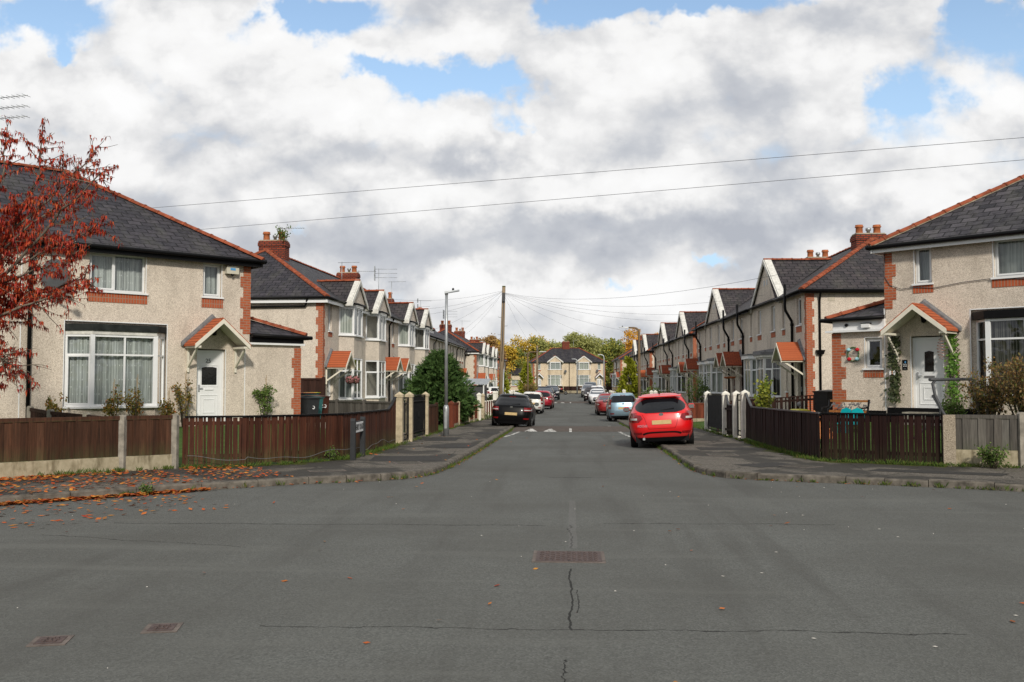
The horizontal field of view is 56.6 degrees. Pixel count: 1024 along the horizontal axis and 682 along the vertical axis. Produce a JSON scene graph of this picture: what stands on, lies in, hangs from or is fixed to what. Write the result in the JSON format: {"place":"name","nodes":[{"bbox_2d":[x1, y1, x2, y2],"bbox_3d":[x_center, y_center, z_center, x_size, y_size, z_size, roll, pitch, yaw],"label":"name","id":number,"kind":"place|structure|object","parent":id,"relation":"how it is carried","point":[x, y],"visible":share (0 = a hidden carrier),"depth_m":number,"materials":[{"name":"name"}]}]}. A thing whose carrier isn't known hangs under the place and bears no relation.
{"place":"outdoors","nodes":[
{"label":"outdoors","id":0,"kind":"place"},
{"bbox_2d":[0,417,512,494],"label":"pavement","id":1,"kind":"structure","parent":0,"point":[466,434],"depth_m":17.79,"materials":[{"name":"asphalt"}]},
{"bbox_2d":[350,417,365,459],"bbox_3d":[-3.369,2.172,20.780,0.100,0.990,1.250,0,-3,2],"label":"street sign","id":2,"kind":"object","parent":1,"relation":"on","point":[359,426],"visible":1,"depth_m":20.45,"materials":[{"name":"black plastic"}]},
{"bbox_2d":[395,392,403,442],"bbox_3d":[-3.113,2.228,26.267,0.230,1.660,0.230,0,-3,4],"label":"gate post","id":3,"kind":"object","parent":1,"relation":"on","point":[399,413],"visible":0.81,"depth_m":26.18,"materials":[{"name":"beige concrete"}]},
{"bbox_2d":[405,392,413,441],"bbox_3d":[-2.987,2.302,27.660,0.230,1.660,0.230,0,-3,4],"label":"gate post","id":4,"kind":"object","parent":1,"relation":"on","point":[410,395],"visible":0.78,"depth_m":27.57,"materials":[{"name":"beige concrete"}]},
{"bbox_2d":[413,394,425,437],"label":"iron gate","id":5,"kind":"structure","parent":4,"relation":"attached to","point":[419,400],"depth_m":29.57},
{"bbox_2d":[429,403,437,434],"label":"panel fence","id":6,"kind":"object","parent":1,"relation":"on","point":[433,417],"visible":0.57,"depth_m":32.93,"materials":[{"name":"brown wood"}]},
{"bbox_2d":[443,288,458,435],"bbox_3d":[-2.008,0.733,31.378,0.513,4.990,0.193,0,-3,4],"label":"street lamp","id":7,"kind":"object","parent":1,"relation":"on","point":[446,420],"visible":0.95,"depth_m":31.33,"materials":[{"name":"metal"}]},
{"bbox_2d":[454,401,478,426],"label":"panel fence","id":8,"kind":"object","parent":1,"relation":"on","point":[457,420],"visible":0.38,"depth_m":40.31,"materials":[{"name":"beige concrete"}]},
{"bbox_2d":[497,286,506,394],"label":"telegraph pole","id":9,"kind":"object","parent":1,"relation":"on","point":[501,373],"visible":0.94,"depth_m":60.07,"materials":[{"name":"brown wood"}]},
{"bbox_2d":[0,436,1023,681],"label":"fallen leaves","id":10,"kind":"object","parent":1,"relation":"on","point":[94,498],"visible":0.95,"depth_m":14.90,"materials":[{"name":"orange plant"}]},
{"bbox_2d":[370,432,1006,475],"bbox_3d":[3.256,2.794,25.156,12.214,0.144,16.687,0,-3,4],"label":"pavement patch","id":11,"kind":"object","parent":1,"relation":"on","point":[422,458],"visible":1,"depth_m":20.62,"materials":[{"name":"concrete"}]},
{"bbox_2d":[139,424,395,467],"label":"lawn","id":12,"kind":"structure","parent":0,"point":[180,443],"depth_m":22.10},
{"bbox_2d":[102,379,122,415],"bbox_3d":[-10.261,1.692,24.473,0.568,1.437,0.645,0,-3,4],"label":"shrub","id":13,"kind":"object","parent":12,"relation":"on","point":[111,409],"visible":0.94,"depth_m":24.43,"materials":[{"name":"green plant"}]},
{"bbox_2d":[116,378,143,415],"bbox_3d":[-9.917,1.646,24.811,0.700,1.559,0.818,0,-3,4],"label":"shrub","id":14,"kind":"object","parent":12,"relation":"on","point":[137,405],"visible":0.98,"depth_m":24.86,"materials":[{"name":"green plant"}]},
{"bbox_2d":[158,388,177,414],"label":"shrub","id":15,"kind":"object","parent":12,"relation":"on","point":[169,409],"visible":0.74,"depth_m":25.52,"materials":[{"name":"green plant"}]},
{"bbox_2d":[171,370,194,426],"bbox_3d":[-9.189,1.659,26.487,0.707,1.681,0.524,2,-3,-37],"label":"shrub","id":16,"kind":"object","parent":12,"relation":"on","point":[180,406],"visible":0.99,"depth_m":26.50,"materials":[{"name":"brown plant"}]},
{"bbox_2d":[182,413,343,465],"bbox_3d":[-4.854,2.095,19.283,3.528,1.219,0.669,2,-3,-41],"label":"picket fence","id":17,"kind":"object","parent":12,"relation":"on","point":[314,438],"visible":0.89,"depth_m":18.83,"materials":[{"name":"brown wood"}]},
{"bbox_2d":[252,375,277,419],"bbox_3d":[-7.347,1.792,28.125,0.695,1.559,0.589,-2,-3,38],"label":"climbing plant","id":18,"kind":"object","parent":12,"relation":"on","point":[264,395],"visible":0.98,"depth_m":28.11,"materials":[{"name":"green plant"}]},
{"bbox_2d":[337,397,396,456],"bbox_3d":[-3.491,2.168,23.336,0.176,1.518,5.583,0,-3,5],"label":"picket fence","id":19,"kind":"object","parent":12,"relation":"on","point":[381,424],"visible":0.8,"depth_m":23.43,"materials":[{"name":"brown wood"}]},
{"bbox_2d":[320,422,422,441],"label":"garden path","id":20,"kind":"structure","parent":0,"point":[404,436],"depth_m":30.73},
{"bbox_2d":[301,396,320,413],"bbox_3d":[-6.921,2.323,31.922,0.798,0.945,0.620,-2,-3,31],"label":"wheelie bin","id":21,"kind":"object","parent":20,"relation":"on","point":[309,405],"visible":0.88,"depth_m":31.66,"materials":[{"name":"plastic"}]},
{"bbox_2d":[403,424,442,433],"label":"lawn","id":22,"kind":"structure","parent":0,"point":[440,426],"depth_m":38.16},
{"bbox_2d":[301,377,325,395],"bbox_3d":[-8.291,2.259,36.663,2.306,1.750,0.135,-1,-3,11],"label":"panel fence","id":23,"kind":"object","parent":22,"relation":"on","point":[313,384],"visible":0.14,"depth_m":36.54,"materials":[{"name":"brown wood"}]},
{"bbox_2d":[328,399,405,429],"bbox_3d":[-5.455,2.791,35.111,0.170,1.250,7.666,2,-3,-43],"label":"panel fence","id":24,"kind":"object","parent":22,"relation":"on","point":[339,406],"visible":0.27,"depth_m":35.52,"materials":[{"name":"grey wood"}]},
{"bbox_2d":[391,348,482,424],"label":"conifer","id":25,"kind":"object","parent":22,"relation":"on","point":[429,378],"visible":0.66,"depth_m":41.04,"materials":[{"name":"green plant"}]},
{"bbox_2d":[464,378,489,400],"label":"garden shelter","id":26,"kind":"object","parent":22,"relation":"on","point":[481,389],"visible":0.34,"depth_m":63.18,"materials":[{"name":"grey plastic"}]},
{"bbox_2d":[515,362,536,393],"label":"conifer","id":27,"kind":"object","parent":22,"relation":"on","point":[523,375],"visible":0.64,"depth_m":137.66,"materials":[{"name":"green plant"}]},
{"bbox_2d":[0,394,1023,681],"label":"road","id":28,"kind":"structure","parent":0,"point":[404,578],"depth_m":8.36,"materials":[{"name":"asphalt"}]},
{"bbox_2d":[26,635,74,646],"bbox_3d":[-3.073,2.015,6.328,0.240,0.062,0.240,0,-3,-10],"label":"manhole cover","id":29,"kind":"object","parent":28,"relation":"on","point":[37,641],"visible":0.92,"depth_m":6.30,"materials":[{"name":"metal"}]},
{"bbox_2d":[140,622,183,633],"bbox_3d":[-2.452,2.030,6.660,0.240,0.062,0.250,0,-3,-8],"label":"manhole cover","id":30,"kind":"object","parent":28,"relation":"on","point":[162,628],"visible":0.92,"depth_m":6.62,"materials":[{"name":"metal"}]},
{"bbox_2d":[0,411,538,504],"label":"kerb","id":31,"kind":"structure","parent":28,"relation":"on","point":[267,482],"depth_m":15.80,"materials":[{"name":"concrete"}]},
{"bbox_2d":[492,389,538,426],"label":"parked car","id":32,"kind":"object","parent":28,"relation":"on","point":[513,408],"visible":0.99,"depth_m":40.17,"materials":[{"name":"black paint"}]},
{"bbox_2d":[15,417,1023,501],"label":"grass tufts","id":33,"kind":"object","parent":28,"relation":"on","point":[674,456],"visible":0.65,"depth_m":19.14,"materials":[{"name":"plant"}]},
{"bbox_2d":[523,389,546,412],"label":"parked car","id":34,"kind":"object","parent":28,"relation":"on","point":[535,397],"visible":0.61,"depth_m":66.87,"materials":[{"name":"white paint"}]},
{"bbox_2d":[532,551,605,562],"bbox_3d":[0.561,2.150,9.388,0.710,0.062,0.610,0,-3,4],"label":"manhole cover","id":35,"kind":"object","parent":28,"relation":"on","point":[569,556],"visible":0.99,"depth_m":9.33,"materials":[{"name":"metal"}]},
{"bbox_2d":[512,426,629,431],"bbox_3d":[2.456,3.637,39.502,4.650,0.110,5.000,0,-3,4],"label":"speed table","id":36,"kind":"object","parent":28,"relation":"on","point":[581,428],"visible":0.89,"depth_m":38.43,"materials":[{"name":"asphalt"}]},
{"bbox_2d":[593,393,611,414],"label":"parked car","id":37,"kind":"object","parent":28,"relation":"on","point":[600,405],"visible":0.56,"depth_m":63.21,"materials":[{"name":"red paint"}]},
{"bbox_2d":[603,393,635,420],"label":"parked car","id":38,"kind":"object","parent":28,"relation":"on","point":[617,403],"visible":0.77,"depth_m":50.52,"materials":[{"name":"blue paint"}]},
{"bbox_2d":[623,392,694,446],"bbox_3d":[4.335,2.160,27.927,2.105,1.669,4.321,-4,-3,7],"label":"parked car","id":39,"kind":"object","parent":28,"relation":"on","point":[658,417],"visible":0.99,"depth_m":25.93,"materials":[{"name":"red paint"}]},
{"bbox_2d":[594,402,1023,491],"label":"kerb","id":40,"kind":"structure","parent":28,"relation":"on","point":[962,484],"depth_m":16.35,"materials":[{"name":"concrete"}]},
{"bbox_2d":[0,0,1023,353],"label":"sky","id":41,"kind":"structure","parent":0,"point":[211,102],"materials":[{"name":"white"}]},
{"bbox_2d":[693,421,740,431],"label":"lawn","id":42,"kind":"structure","parent":0,"point":[701,423],"depth_m":41.63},
{"bbox_2d":[614,355,641,397],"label":"conifer","id":43,"kind":"object","parent":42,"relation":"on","point":[631,370],"visible":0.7,"depth_m":96.06,"materials":[{"name":"green plant"}]},
{"bbox_2d":[679,372,711,402],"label":"shrub","id":44,"kind":"object","parent":42,"relation":"on","point":[700,391],"visible":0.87,"depth_m":53.96,"materials":[{"name":"green plant"}]},
{"bbox_2d":[717,395,815,431],"bbox_3d":[9.433,2.642,34.056,4.130,1.513,0.175,0,-3,4],"label":"picket fence","id":45,"kind":"object","parent":42,"relation":"on","point":[789,400],"visible":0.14,"depth_m":33.98,"materials":[{"name":"brown wood"}]},
{"bbox_2d":[617,418,1023,483],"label":"pavement","id":46,"kind":"structure","parent":0,"point":[703,438],"depth_m":18.56,"materials":[{"name":"asphalt"}]},
{"bbox_2d":[704,391,710,430],"bbox_3d":[7.315,2.708,35.534,0.250,1.700,0.250,0,-3,4],"label":"gate post","id":47,"kind":"object","parent":46,"relation":"on","point":[705,409],"visible":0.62,"depth_m":35.45,"materials":[{"name":"white paint"}]},
{"bbox_2d":[707,393,721,431],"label":"iron gate","id":48,"kind":"structure","parent":47,"relation":"attached to","point":[714,419],"depth_m":33.77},
{"bbox_2d":[732,391,740,437],"bbox_3d":[7.098,2.415,30.045,0.250,1.700,0.250,0,-3,4],"label":"gate post","id":49,"kind":"object","parent":46,"relation":"on","point":[734,404],"visible":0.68,"depth_m":29.95,"materials":[{"name":"white paint"}]},
{"bbox_2d":[974,442,1009,468],"bbox_3d":[9.123,2.192,18.066,0.609,0.560,0.627,-2,-3,41],"label":"weed bush","id":50,"kind":"object","parent":46,"relation":"on","point":[989,456],"visible":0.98,"depth_m":18.03,"materials":[{"name":"green plant"}]},
{"bbox_2d":[743,421,1016,464],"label":"lawn","id":51,"kind":"structure","parent":0,"point":[870,442],"depth_m":21.99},
{"bbox_2d":[750,406,824,459],"bbox_3d":[6.814,2.335,24.069,0.275,1.295,7.835,0,-3,4],"label":"picket fence","id":52,"kind":"object","parent":51,"relation":"on","point":[794,430],"visible":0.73,"depth_m":22.80,"materials":[{"name":"brown wood"}]},
{"bbox_2d":[821,399,870,427],"bbox_3d":[8.806,1.937,25.116,0.523,0.783,1.190,2,-3,-43],"label":"garden bench","id":53,"kind":"object","parent":51,"relation":"on","point":[851,401],"visible":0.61,"depth_m":25.36,"materials":[{"name":"black paint"}]},
{"bbox_2d":[820,412,943,463],"bbox_3d":[7.579,2.095,19.490,2.548,1.240,0.212,-2,-3,37],"label":"picket fence","id":54,"kind":"object","parent":51,"relation":"on","point":[882,446],"visible":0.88,"depth_m":19.42,"materials":[{"name":"brown wood"}]},
{"bbox_2d":[942,415,955,466],"bbox_3d":[8.594,2.048,18.677,0.220,1.190,0.200,-1,-3,18],"label":"concrete post","id":55,"kind":"object","parent":51,"relation":"on","point":[949,438],"visible":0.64,"depth_m":18.59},
{"bbox_2d":[922,378,975,432],"bbox_3d":[10.287,1.569,22.015,1.821,1.451,1.172,2,-3,-33],"label":"garden swing frame","id":56,"kind":"object","parent":51,"relation":"on","point":[935,398],"visible":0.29,"depth_m":21.62,"materials":[{"name":"grey plastic"}]},
{"bbox_2d":[941,389,967,414],"bbox_3d":[10.700,1.736,23.076,0.693,1.170,0.769,-2,-3,35],"label":"shrub","id":57,"kind":"object","parent":51,"relation":"on","point":[954,406],"visible":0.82,"depth_m":22.94,"materials":[{"name":"green plant"}]},
{"bbox_2d":[958,367,1009,414],"bbox_3d":[10.871,1.398,21.745,0.940,1.732,1.255,2,-3,-36],"label":"shrub","id":58,"kind":"object","parent":51,"relation":"on","point":[982,400],"visible":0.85,"depth_m":21.70,"materials":[{"name":"brown plant"}]},
{"bbox_2d":[955,412,1023,467],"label":"panel fence","id":59,"kind":"object","parent":51,"relation":"on","point":[1001,431],"visible":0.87,"depth_m":18.43,"materials":[{"name":"wood"}]},
{"bbox_2d":[983,352,1023,414],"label":"shrub","id":60,"kind":"object","parent":51,"relation":"on","point":[1012,396],"visible":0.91,"depth_m":20.66,"materials":[{"name":"brown plant"}]},
{"bbox_3d":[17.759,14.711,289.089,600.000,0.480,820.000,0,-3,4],"label":"ground","id":61,"kind":"structure","parent":0,"visible":0},
{"bbox_2d":[0,160,312,426],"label":"semi detached house","id":62,"kind":"structure","parent":61,"relation":"on","point":[165,313],"depth_m":26.50,"materials":[{"name":"paint"}]},
{"bbox_2d":[40,259,68,290],"bbox_3d":[-11.583,-1.671,24.133,0.687,0.850,0.862,1,-3,-21],"label":"satellite dish","id":63,"kind":"object","parent":62,"relation":"attached to","point":[53,282],"visible":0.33,"depth_m":24.13,"materials":[{"name":"grey metal"}]},
{"bbox_2d":[63,334,164,408],"bbox_3d":[-10.530,0.818,25.441,2.830,1.941,0.619,2,-3,-43],"label":"bay window","id":64,"kind":"structure","parent":62,"relation":"in","point":[92,364],"depth_m":25.22,"materials":[{"name":"white plastic"}]},
{"bbox_2d":[87,252,147,303],"bbox_3d":[-10.714,-1.688,25.733,1.610,1.325,0.356,2,-3,-43],"label":"window","id":65,"kind":"structure","parent":62,"relation":"in","point":[123,275],"depth_m":25.81,"materials":[{"name":"white plastic"}]},
{"bbox_2d":[196,352,220,420],"bbox_3d":[-8.760,1.343,27.447,0.750,2.030,0.095,2,-3,-43],"label":"door","id":66,"kind":"structure","parent":62,"relation":"in","point":[208,403],"depth_m":27.45,"materials":[{"name":"white plastic"}]},
{"bbox_2d":[201,263,223,307],"bbox_3d":[-8.745,-1.597,27.567,0.670,1.285,0.356,2,-3,-43],"label":"window","id":67,"kind":"structure","parent":62,"relation":"in","point":[211,298],"depth_m":27.65,"materials":[{"name":"white plastic"}]},
{"bbox_2d":[45,137,1023,216],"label":"overhead cable","id":68,"kind":"object","parent":62,"relation":"attached to","point":[567,174],"visible":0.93,"depth_m":19.63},
{"bbox_2d":[116,160,1017,236],"bbox_3d":[0.409,-3.061,20.854,23.884,0.239,0.009,-1,-3,21],"label":"overhead cable","id":69,"kind":"object","parent":62,"relation":"attached to","point":[592,196],"visible":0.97,"depth_m":20.18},
{"bbox_2d":[251,232,435,401],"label":"terraced house row","id":70,"kind":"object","parent":61,"relation":"on","point":[344,319],"visible":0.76,"depth_m":44.30,"materials":[{"name":"paint"}]},
{"bbox_2d":[338,358,363,399],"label":"bay window","id":71,"kind":"structure","parent":70,"relation":"in","point":[346,391],"depth_m":43.84,"materials":[{"name":"white plastic"}]},
{"bbox_2d":[338,306,363,337],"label":"bay window","id":72,"kind":"structure","parent":70,"relation":"in","point":[350,318],"depth_m":43.95,"materials":[{"name":"white plastic"}]},
{"bbox_2d":[365,360,386,397],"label":"bay window","id":73,"kind":"structure","parent":70,"relation":"in","point":[381,375],"depth_m":49.44,"materials":[{"name":"white plastic"}]},
{"bbox_2d":[365,314,386,341],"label":"bay window","id":74,"kind":"structure","parent":70,"relation":"in","point":[381,320],"depth_m":49.16,"materials":[{"name":"white plastic"}]},
{"bbox_2d":[398,323,415,347],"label":"bay window","id":75,"kind":"structure","parent":70,"relation":"in","point":[406,332],"depth_m":56.47,"materials":[{"name":"white plastic"}]},
{"bbox_2d":[414,328,429,349],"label":"bay window","id":76,"kind":"structure","parent":70,"relation":"in","point":[421,335],"depth_m":61.34,"materials":[{"name":"white plastic"}]},
{"bbox_2d":[387,292,468,377],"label":"terraced house row","id":77,"kind":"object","parent":61,"relation":"on","point":[437,340],"visible":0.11,"depth_m":89.91,"materials":[{"name":"paint"}]},
{"bbox_2d":[438,321,498,386],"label":"terraced house row","id":78,"kind":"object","parent":61,"relation":"on","point":[481,358],"visible":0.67,"depth_m":105.95,"materials":[{"name":"paint"}]},
{"bbox_2d":[498,342,520,371],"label":"autumn tree","id":79,"kind":"object","parent":61,"relation":"on","point":[511,351],"visible":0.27,"depth_m":220.67,"materials":[{"name":"yellow plant"}]},
{"bbox_2d":[510,333,548,366],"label":"autumn tree","id":80,"kind":"object","parent":61,"relation":"on","point":[522,345],"visible":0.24,"depth_m":227.16,"materials":[{"name":"yellow plant"}]},
{"bbox_2d":[529,341,606,385],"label":"semi detached house","id":81,"kind":"structure","parent":61,"relation":"on","point":[553,364],"depth_m":169.58,"materials":[{"name":"paint"}]},
{"bbox_2d":[554,331,598,356],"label":"autumn tree","id":82,"kind":"object","parent":61,"relation":"on","point":[580,341],"visible":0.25,"depth_m":234.07,"materials":[{"name":"green plant"}]},
{"bbox_2d":[579,333,609,385],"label":"autumn tree","id":83,"kind":"object","parent":61,"relation":"on","point":[596,344],"visible":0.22,"depth_m":236.29,"materials":[{"name":"green plant"}]},
{"bbox_2d":[599,337,625,384],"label":"autumn tree","id":84,"kind":"object","parent":61,"relation":"on","point":[612,349],"visible":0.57,"depth_m":222.12,"materials":[{"name":"green plant"}]},
{"bbox_2d":[610,334,642,390],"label":"semi detached house","id":85,"kind":"structure","parent":61,"relation":"on","point":[619,364],"depth_m":145.77,"materials":[{"name":"paint"}]},
{"bbox_2d":[626,334,658,392],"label":"terraced house row","id":86,"kind":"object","parent":61,"relation":"on","point":[646,354],"visible":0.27,"depth_m":107.35,"materials":[{"name":"paint"}]},
{"bbox_2d":[645,311,706,402],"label":"terraced house row","id":87,"kind":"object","parent":61,"relation":"on","point":[675,346],"visible":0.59,"depth_m":77.86,"materials":[{"name":"paint"}]},
{"bbox_2d":[674,370,685,392],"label":"bay window","id":88,"kind":"structure","parent":87,"relation":"in","point":[677,377],"depth_m":74.35,"materials":[{"name":"glass"}]},
{"bbox_2d":[683,224,886,411],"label":"terraced house row","id":89,"kind":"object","parent":61,"relation":"on","point":[777,334],"visible":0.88,"depth_m":42.41,"materials":[{"name":"paint"}]},
{"bbox_2d":[706,364,722,393],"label":"bay window","id":90,"kind":"structure","parent":89,"relation":"in","point":[715,380],"depth_m":56.80,"materials":[{"name":"glass"}]},
{"bbox_2d":[744,359,759,396],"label":"bay window","id":91,"kind":"structure","parent":89,"relation":"in","point":[749,373],"depth_m":45.58,"materials":[{"name":"white plastic"}]},
{"bbox_2d":[756,357,780,397],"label":"bay window","id":92,"kind":"structure","parent":89,"relation":"in","point":[764,366],"depth_m":42.60,"materials":[{"name":"white plastic"}]},
{"bbox_2d":[819,174,1023,425],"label":"semi detached house","id":93,"kind":"structure","parent":61,"relation":"on","point":[980,236],"depth_m":24.43,"materials":[{"name":"paint"}]},
{"bbox_2d":[862,338,883,376],"bbox_3d":[9.732,0.445,25.527,0.200,1.065,0.580,2,-3,-43],"label":"window","id":94,"kind":"structure","parent":93,"relation":"in","point":[871,370],"depth_m":25.53,"materials":[{"name":"white plastic"}]},
{"bbox_2d":[884,336,904,403],"bbox_3d":[10.044,0.747,24.962,0.195,1.787,0.547,2,-3,-43],"label":"ivy trellis","id":95,"kind":"object","parent":93,"relation":"attached to","point":[893,365],"visible":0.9,"depth_m":24.95,"materials":[{"name":"plant"}]},
{"bbox_2d":[912,248,933,293],"bbox_3d":[10.727,-1.849,24.689,0.354,1.215,0.550,2,-3,-43],"label":"window","id":96,"kind":"structure","parent":93,"relation":"in","point":[923,256],"depth_m":24.78,"materials":[{"name":"white plastic"}]},
{"bbox_2d":[915,339,943,407],"bbox_3d":[10.786,0.879,24.537,0.095,1.840,0.720,2,-3,-43],"label":"door","id":97,"kind":"structure","parent":93,"relation":"in","point":[929,364],"depth_m":24.56,"materials":[{"name":"white plastic"}]},
{"bbox_2d":[942,332,962,401],"bbox_3d":[11.062,0.688,23.886,0.202,1.845,0.498,2,-3,-43],"label":"ivy trellis","id":98,"kind":"object","parent":93,"relation":"attached to","point":[951,362],"visible":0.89,"depth_m":23.87,"materials":[{"name":"green plant"}]},
{"bbox_2d":[976,317,1023,394],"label":"bay window","id":99,"kind":"structure","parent":93,"relation":"in","point":[1002,338],"depth_m":22.98,"materials":[{"name":"white plastic"}]},
{"bbox_2d":[990,238,1023,287],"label":"window","id":100,"kind":"structure","parent":93,"relation":"in","point":[1009,254],"depth_m":23.27,"materials":[{"name":"white plastic"}]},
{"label":"lawn","id":101,"kind":"structure","parent":0,"visible":0},
{"bbox_2d":[0,115,124,397],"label":"red tree","id":102,"kind":"object","parent":101,"relation":"on","point":[21,302],"visible":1,"depth_m":17.52,"materials":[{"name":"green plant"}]},
{"bbox_2d":[0,414,178,478],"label":"panel fence","id":103,"kind":"object","parent":101,"relation":"on","point":[123,441],"visible":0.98,"depth_m":16.94,"materials":[{"name":"wood"}]},
{"bbox_2d":[26,406,162,454],"bbox_3d":[-9.414,2.057,21.043,8.017,1.100,0.402,-2,-4,45],"label":"panel fence","id":104,"kind":"object","parent":101,"relation":"on","point":[32,412],"visible":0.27,"depth_m":22.24,"materials":[{"name":"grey wood"}]},
{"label":"garden path","id":105,"kind":"structure","parent":0,"visible":0},
{"bbox_2d":[725,395,732,435],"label":"picket fence","id":106,"kind":"object","parent":105,"relation":"on","point":[729,422],"visible":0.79,"depth_m":30.98,"materials":[{"name":"brown wood"}]},
{"bbox_2d":[740,390,749,438],"bbox_3d":[7.139,2.349,29.092,0.250,1.730,0.250,0,-3,4],"label":"gate post","id":107,"kind":"object","parent":105,"relation":"on","point":[743,414],"visible":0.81,"depth_m":29.00,"materials":[{"name":"white paint"}]},
{"bbox_2d":[745,393,751,438],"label":"picket fence","id":108,"kind":"object","parent":105,"relation":"on","point":[748,418],"visible":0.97,"depth_m":28.44,"materials":[{"name":"brown wood"}]},
{"bbox_2d":[753,374,776,407],"bbox_3d":[8.054,2.010,30.430,0.798,1.926,0.703,1,-3,-24],"label":"shrub","id":109,"kind":"object","parent":105,"relation":"on","point":[764,399],"visible":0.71,"depth_m":30.35,"materials":[{"name":"green plant"}]},
{"bbox_2d":[812,390,832,417],"bbox_3d":[9.659,2.060,28.910,0.798,1.165,0.620,1,-3,-26],"label":"wheelie bin","id":110,"kind":"object","parent":105,"relation":"on","point":[822,398],"visible":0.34,"depth_m":28.70,"materials":[{"name":"plastic"}]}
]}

